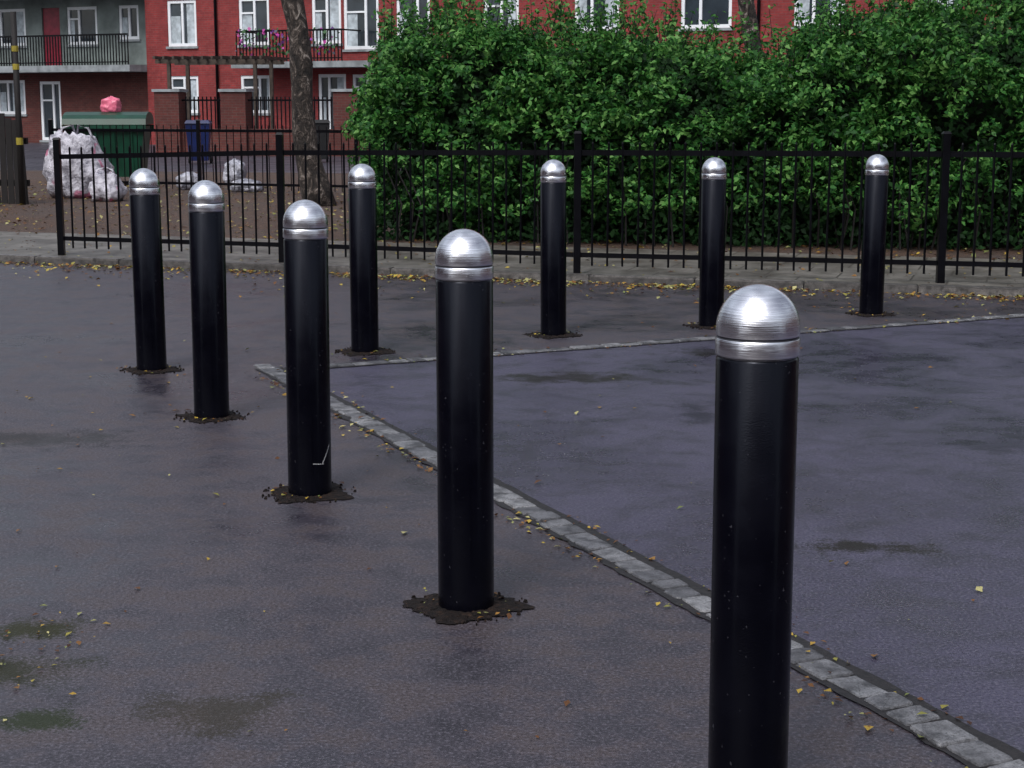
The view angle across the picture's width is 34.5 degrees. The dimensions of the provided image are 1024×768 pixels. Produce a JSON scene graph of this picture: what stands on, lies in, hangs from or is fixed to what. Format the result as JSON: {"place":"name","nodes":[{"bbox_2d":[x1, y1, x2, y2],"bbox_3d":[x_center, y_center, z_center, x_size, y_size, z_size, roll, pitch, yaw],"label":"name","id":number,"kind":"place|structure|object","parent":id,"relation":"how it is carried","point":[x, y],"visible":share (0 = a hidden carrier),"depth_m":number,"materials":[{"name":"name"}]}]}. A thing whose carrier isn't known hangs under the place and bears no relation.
{"place":"outdoors","nodes":[
{"label":"outdoors","id":0,"kind":"place"},
{"bbox_2d":[6,143,360,172],"bbox_3d":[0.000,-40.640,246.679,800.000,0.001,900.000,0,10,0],"label":"ground","id":1,"kind":"structure","parent":0,"point":[35,153],"depth_m":41.61,"materials":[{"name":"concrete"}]},
{"bbox_2d":[0,72,148,142],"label":"ground floor brick","id":2,"kind":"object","parent":1,"relation":"on","point":[84,92],"visible":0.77,"depth_m":60.30,"materials":[{"name":"red brick"}]},
{"bbox_2d":[5,114,48,141],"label":"window sills","id":3,"kind":"structure","parent":2,"relation":"attached to","point":[26,115],"depth_m":61.61,"materials":[{"name":"grey concrete"}]},
{"bbox_2d":[0,80,61,139],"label":"window frames","id":4,"kind":"structure","parent":2,"relation":"attached to","point":[42,99],"depth_m":61.30,"materials":[{"name":"white plastic"}]},
{"bbox_2d":[0,83,23,110],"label":"curtains","id":5,"kind":"object","parent":4,"relation":"attached to","point":[3,102],"visible":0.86,"depth_m":61.92,"materials":[{"name":"white fabric"}]},
{"bbox_2d":[0,83,59,136],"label":"window glass","id":6,"kind":"object","parent":4,"relation":"in","point":[48,105],"visible":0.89,"depth_m":61.20,"materials":[{"name":"grey glass"}]},
{"bbox_2d":[185,120,211,162],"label":"wheelie bin","id":7,"kind":"object","parent":1,"relation":"on","point":[203,123],"visible":0.53,"depth_m":40.28,"materials":[{"name":"blue plastic"}]},
{"bbox_2d":[153,55,286,128],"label":"pergola","id":8,"kind":"object","parent":1,"relation":"on","point":[188,61],"visible":0.85,"depth_m":47.99,"materials":[{"name":"brown wood"}]},
{"bbox_2d":[154,92,363,156],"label":"piers","id":9,"kind":"structure","parent":1,"relation":"on","point":[236,109],"depth_m":46.49,"materials":[{"name":"brown brick"}]},
{"bbox_2d":[151,89,365,91],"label":"coping","id":10,"kind":"object","parent":9,"relation":"on","point":[233,90],"visible":0.64,"depth_m":46.28,"materials":[{"name":"concrete"}]},
{"bbox_2d":[182,129,400,155],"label":"wall","id":11,"kind":"structure","parent":1,"relation":"on","point":[258,140],"depth_m":46.55,"materials":[{"name":"brown brick"}]},
{"bbox_2d":[181,97,364,128],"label":"wall railing","id":12,"kind":"object","parent":11,"relation":"on","point":[256,100],"depth_m":46.50,"materials":[{"name":"black metal"}]},
{"bbox_2d":[315,120,330,161],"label":"wheelie bin","id":13,"kind":"object","parent":1,"relation":"on","point":[322,124],"visible":0.39,"depth_m":41.26,"materials":[{"name":"plastic"}]},
{"bbox_2d":[145,0,1010,144],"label":"walls","id":14,"kind":"structure","parent":1,"relation":"on","point":[156,26],"depth_m":56.30,"materials":[{"name":"red brick"}]},
{"bbox_2d":[235,28,360,60],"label":"balcony railing","id":15,"kind":"object","parent":14,"relation":"attached to","point":[309,30],"visible":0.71,"depth_m":54.40,"materials":[{"name":"black metal"}]},
{"bbox_2d":[235,26,339,55],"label":"balcony flowers","id":16,"kind":"object","parent":15,"relation":"hanging from","point":[281,43],"visible":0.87,"depth_m":54.57,"materials":[{"name":"plant"}]},
{"bbox_2d":[231,60,376,68],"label":"balcony slab","id":17,"kind":"structure","parent":14,"relation":"attached to","point":[341,64],"depth_m":53.90,"materials":[{"name":"grey concrete"}]},
{"bbox_2d":[166,26,800,115],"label":"window sills","id":18,"kind":"structure","parent":14,"relation":"attached to","point":[345,50],"depth_m":54.82,"materials":[{"name":"grey concrete"}]},
{"bbox_2d":[213,0,759,128],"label":"drainpipes","id":19,"kind":"object","parent":14,"relation":"attached to","point":[216,41],"depth_m":56.94,"materials":[{"name":"black paint"}]},
{"bbox_2d":[167,0,957,128],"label":"window frames","id":20,"kind":"structure","parent":14,"relation":"attached to","point":[314,11],"depth_m":55.17,"materials":[{"name":"white plastic"}]},
{"bbox_2d":[171,0,830,128],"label":"window glass","id":21,"kind":"object","parent":20,"relation":"in","point":[715,6],"visible":0.32,"depth_m":54.48,"materials":[{"name":"glass"}]},
{"bbox_2d":[171,0,952,119],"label":"curtains","id":22,"kind":"object","parent":20,"relation":"attached to","point":[247,23],"visible":0.29,"depth_m":55.15,"materials":[{"name":"white fabric"}]},
{"bbox_2d":[738,0,761,57],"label":"tree","id":23,"kind":"object","parent":1,"relation":"on","point":[749,10],"visible":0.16,"depth_m":24.31,"materials":[{"name":"brown plant"}]},
{"bbox_2d":[0,170,1022,259],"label":"planting bed","id":24,"kind":"object","parent":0,"point":[37,178],"depth_m":20.65,"materials":[{"name":"brown soil"}]},
{"bbox_2d":[0,113,29,203],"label":"timber fence","id":25,"kind":"object","parent":24,"relation":"on","point":[8,146],"visible":0.67,"depth_m":23.69,"materials":[{"name":"brown wood"}]},
{"bbox_2d":[10,11,25,204],"bbox_3d":[-7.000,-3.870,23.382,0.093,2.750,0.098,0,10,0],"label":"banded post","id":26,"kind":"object","parent":24,"relation":"on","point":[19,136],"visible":0.91,"depth_m":23.35,"materials":[{"name":"black metal"}]},
{"bbox_2d":[42,125,113,198],"bbox_3d":[-6.684,-3.431,25.383,1.051,1.111,0.881,0,10,0],"label":"builders sack","id":27,"kind":"object","parent":24,"relation":"on","point":[74,141],"visible":0.63,"depth_m":25.06,"materials":[{"name":"white plastic"}]},
{"bbox_2d":[61,112,153,176],"bbox_3d":[-7.150,-4.164,29.317,1.440,1.330,1.100,-1,10,-5],"label":"wheeled refuse container","id":28,"kind":"object","parent":24,"relation":"on","point":[120,119],"visible":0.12,"depth_m":28.83,"materials":[{"name":"green plastic"}]},
{"bbox_2d":[100,96,121,111],"bbox_3d":[-7.100,-4.955,29.178,0.368,0.296,0.357,0,10,0],"label":"rubbish bag","id":29,"kind":"object","parent":28,"relation":"on","point":[111,104],"visible":0.99,"depth_m":29.05,"materials":[{"name":"pink plastic"}]},
{"bbox_2d":[88,167,127,201],"bbox_3d":[-5.987,-2.962,24.446,0.552,0.501,0.526,0,10,0],"label":"bag","id":30,"kind":"object","parent":24,"relation":"on","point":[112,192],"visible":0.77,"depth_m":24.27,"materials":[{"name":"white plastic"}]},
{"bbox_2d":[175,172,202,189],"bbox_3d":[-5.403,-3.423,27.725,0.510,0.306,0.470,0,10,0],"label":"rubbish bag","id":31,"kind":"object","parent":24,"relation":"on","point":[183,177],"visible":0.3,"depth_m":27.54,"materials":[{"name":"white plastic"}]},
{"bbox_2d":[48,119,401,191],"bbox_3d":[-3.700,-3.543,25.924,8.346,1.210,0.092,3,10,19],"label":"metal railing","id":32,"kind":"object","parent":24,"relation":"on","point":[197,130],"visible":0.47,"depth_m":26.29,"materials":[{"name":"black metal"}]},
{"bbox_2d":[223,158,246,182],"bbox_3d":[-4.906,-3.760,29.180,0.400,0.480,0.454,0,10,0],"label":"rubbish bag","id":33,"kind":"object","parent":24,"relation":"on","point":[237,169],"visible":0.58,"depth_m":29.01,"materials":[{"name":"white plastic"}]},
{"bbox_2d":[230,178,262,191],"bbox_3d":[-4.350,-3.260,27.034,0.561,0.217,0.457,0,10,0],"label":"rubbish bag","id":34,"kind":"object","parent":24,"relation":"on","point":[245,188],"visible":0.6,"depth_m":26.87,"materials":[{"name":"white plastic"}]},
{"bbox_2d":[281,0,336,205],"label":"tree","id":35,"kind":"object","parent":24,"relation":"on","point":[301,76],"visible":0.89,"depth_m":23.06,"materials":[{"name":"brown plant"}]},
{"bbox_2d":[341,0,1023,250],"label":"hedge","id":36,"kind":"object","parent":24,"relation":"on","point":[919,75],"visible":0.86,"depth_m":16.62,"materials":[{"name":"green plant"}]},
{"bbox_2d":[0,263,1023,767],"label":"footway","id":37,"kind":"structure","parent":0,"point":[336,655],"depth_m":5.14,"materials":[{"name":"asphalt"}]},
{"bbox_2d":[119,168,183,374],"bbox_3d":[-2.049,-0.616,9.280,0.353,1.188,0.367,-3,10,-19],"label":"bollard","id":38,"kind":"object","parent":37,"relation":"on","point":[147,255],"visible":0.99,"depth_m":9.22,"materials":[{"name":"black metal"}]},
{"bbox_2d":[173,180,249,423],"bbox_3d":[-1.450,-0.376,7.877,0.360,1.187,0.359,0,10,0],"label":"bollard","id":39,"kind":"object","parent":37,"relation":"on","point":[206,207],"visible":0.99,"depth_m":7.81,"materials":[{"name":"black metal"}]},
{"bbox_2d":[262,200,356,502],"bbox_3d":[-0.786,-0.111,6.326,0.369,1.187,0.354,0,9,0],"label":"bollard","id":40,"kind":"object","parent":37,"relation":"on","point":[306,276],"visible":0.98,"depth_m":6.26,"materials":[{"name":"black metal"}]},
{"bbox_2d":[335,164,395,356],"bbox_3d":[-0.903,-0.732,9.961,0.356,1.187,0.368,-7,12,-36],"label":"bollard","id":41,"kind":"object","parent":37,"relation":"on","point":[362,195],"visible":0.98,"depth_m":9.89,"materials":[{"name":"black metal"}]},
{"bbox_2d":[402,229,534,624],"bbox_3d":[-0.133,0.135,4.887,0.351,1.187,0.347,-7,12,-36],"label":"bollard","id":42,"kind":"object","parent":37,"relation":"on","point":[464,271],"visible":0.99,"depth_m":4.83,"materials":[{"name":"black metal"}]},
{"bbox_2d":[0,254,1023,296],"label":"kerb","id":43,"kind":"structure","parent":37,"relation":"on","point":[775,283],"depth_m":13.85,"materials":[{"name":"concrete"}]},
{"bbox_2d":[0,184,1023,767],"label":"fallen leaves","id":44,"kind":"object","parent":37,"relation":"on","point":[664,286],"visible":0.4,"depth_m":13.43,"materials":[{"name":"yellow plant"}]},
{"bbox_2d":[524,159,582,338],"bbox_3d":[0.271,-0.854,10.674,0.361,1.188,0.342,-6,11,-30],"label":"bollard","id":45,"kind":"object","parent":37,"relation":"on","point":[553,176],"visible":1,"depth_m":10.62,"materials":[{"name":"black metal"}]},
{"bbox_2d":[254,364,1023,767],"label":"granite sett strip","id":46,"kind":"object","parent":37,"relation":"on","point":[962,742],"visible":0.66,"depth_m":4.94,"materials":[{"name":"granite stone"},{"name":"dirt grout"}]},
{"bbox_2d":[284,314,1023,367],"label":"granite sett strip","id":47,"kind":"object","parent":37,"relation":"on","point":[501,353],"visible":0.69,"depth_m":10.37,"materials":[{"name":"granite stone"},{"name":"dirty grout"}]},
{"bbox_2d":[682,157,726,329],"bbox_3d":[1.338,-0.927,11.104,0.337,1.187,0.364,-4,11,-25],"label":"bollard","id":48,"kind":"object","parent":37,"relation":"on","point":[712,230],"visible":0.82,"depth_m":11.03,"materials":[{"name":"black metal"}]},
{"bbox_2d":[708,284,800,767],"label":"bollard","id":49,"kind":"object","parent":37,"relation":"on","point":[757,344],"visible":1,"depth_m":3.35,"materials":[{"name":"black metal"}]},
{"bbox_2d":[845,154,896,316],"bbox_3d":[2.578,-1.037,11.742,0.362,1.187,0.360,0,10,0],"label":"bollard","id":50,"kind":"object","parent":37,"relation":"on","point":[875,209],"visible":1,"depth_m":11.68,"materials":[{"name":"black metal"}]},
{"bbox_2d":[0,231,1023,286],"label":"pavement","id":51,"kind":"structure","parent":0,"point":[46,243],"depth_m":15.11,"materials":[{"name":"grey concrete"}]},
{"bbox_2d":[52,131,1023,282],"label":"metal railing","id":52,"kind":"object","parent":51,"relation":"on","point":[945,154],"visible":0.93,"depth_m":13.91,"materials":[{"name":"black metal"}]},
{"bbox_2d":[330,317,1023,752],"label":"road","id":53,"kind":"structure","parent":0,"point":[908,509],"depth_m":6.83,"materials":[{"name":"grey asphalt"}]},
{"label":"rear walls","id":54,"kind":"object","parent":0,"visible":0},
{"bbox_2d":[0,0,146,65],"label":"rendered walls","id":55,"kind":"structure","parent":54,"relation":"attached to","point":[107,16],"depth_m":60.17,"materials":[{"name":"grey paint"}]},
{"bbox_2d":[43,8,61,64],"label":"doors","id":56,"kind":"structure","parent":55,"relation":"attached to","point":[51,20],"depth_m":60.95,"materials":[{"name":"red paint"}]},
{"bbox_2d":[0,5,138,45],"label":"window frames","id":57,"kind":"structure","parent":55,"relation":"attached to","point":[129,7],"depth_m":60.23,"materials":[{"name":"white plastic"}]},
{"bbox_2d":[2,8,136,42],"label":"window glass","id":58,"kind":"object","parent":57,"relation":"in","point":[88,26],"visible":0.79,"depth_m":60.22,"materials":[{"name":"grey glass"}]},
{"bbox_2d":[16,12,127,42],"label":"curtains","id":59,"kind":"object","parent":57,"relation":"attached to","point":[20,23],"visible":0.76,"depth_m":61.50,"materials":[{"name":"white fabric"}]},
{"bbox_2d":[1,39,140,47],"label":"window sills","id":60,"kind":"structure","parent":55,"relation":"attached to","point":[133,40],"depth_m":60.01,"materials":[{"name":"grey concrete"}]},
{"bbox_2d":[0,0,146,73],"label":"deck slabs","id":61,"kind":"structure","parent":55,"relation":"attached to","point":[79,68],"depth_m":58.87,"materials":[{"name":"concrete"}]},
{"bbox_2d":[0,33,128,65],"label":"balcony railing","id":62,"kind":"object","parent":61,"relation":"on","point":[67,62],"visible":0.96,"depth_m":58.92,"materials":[{"name":"black metal"}]}
]}

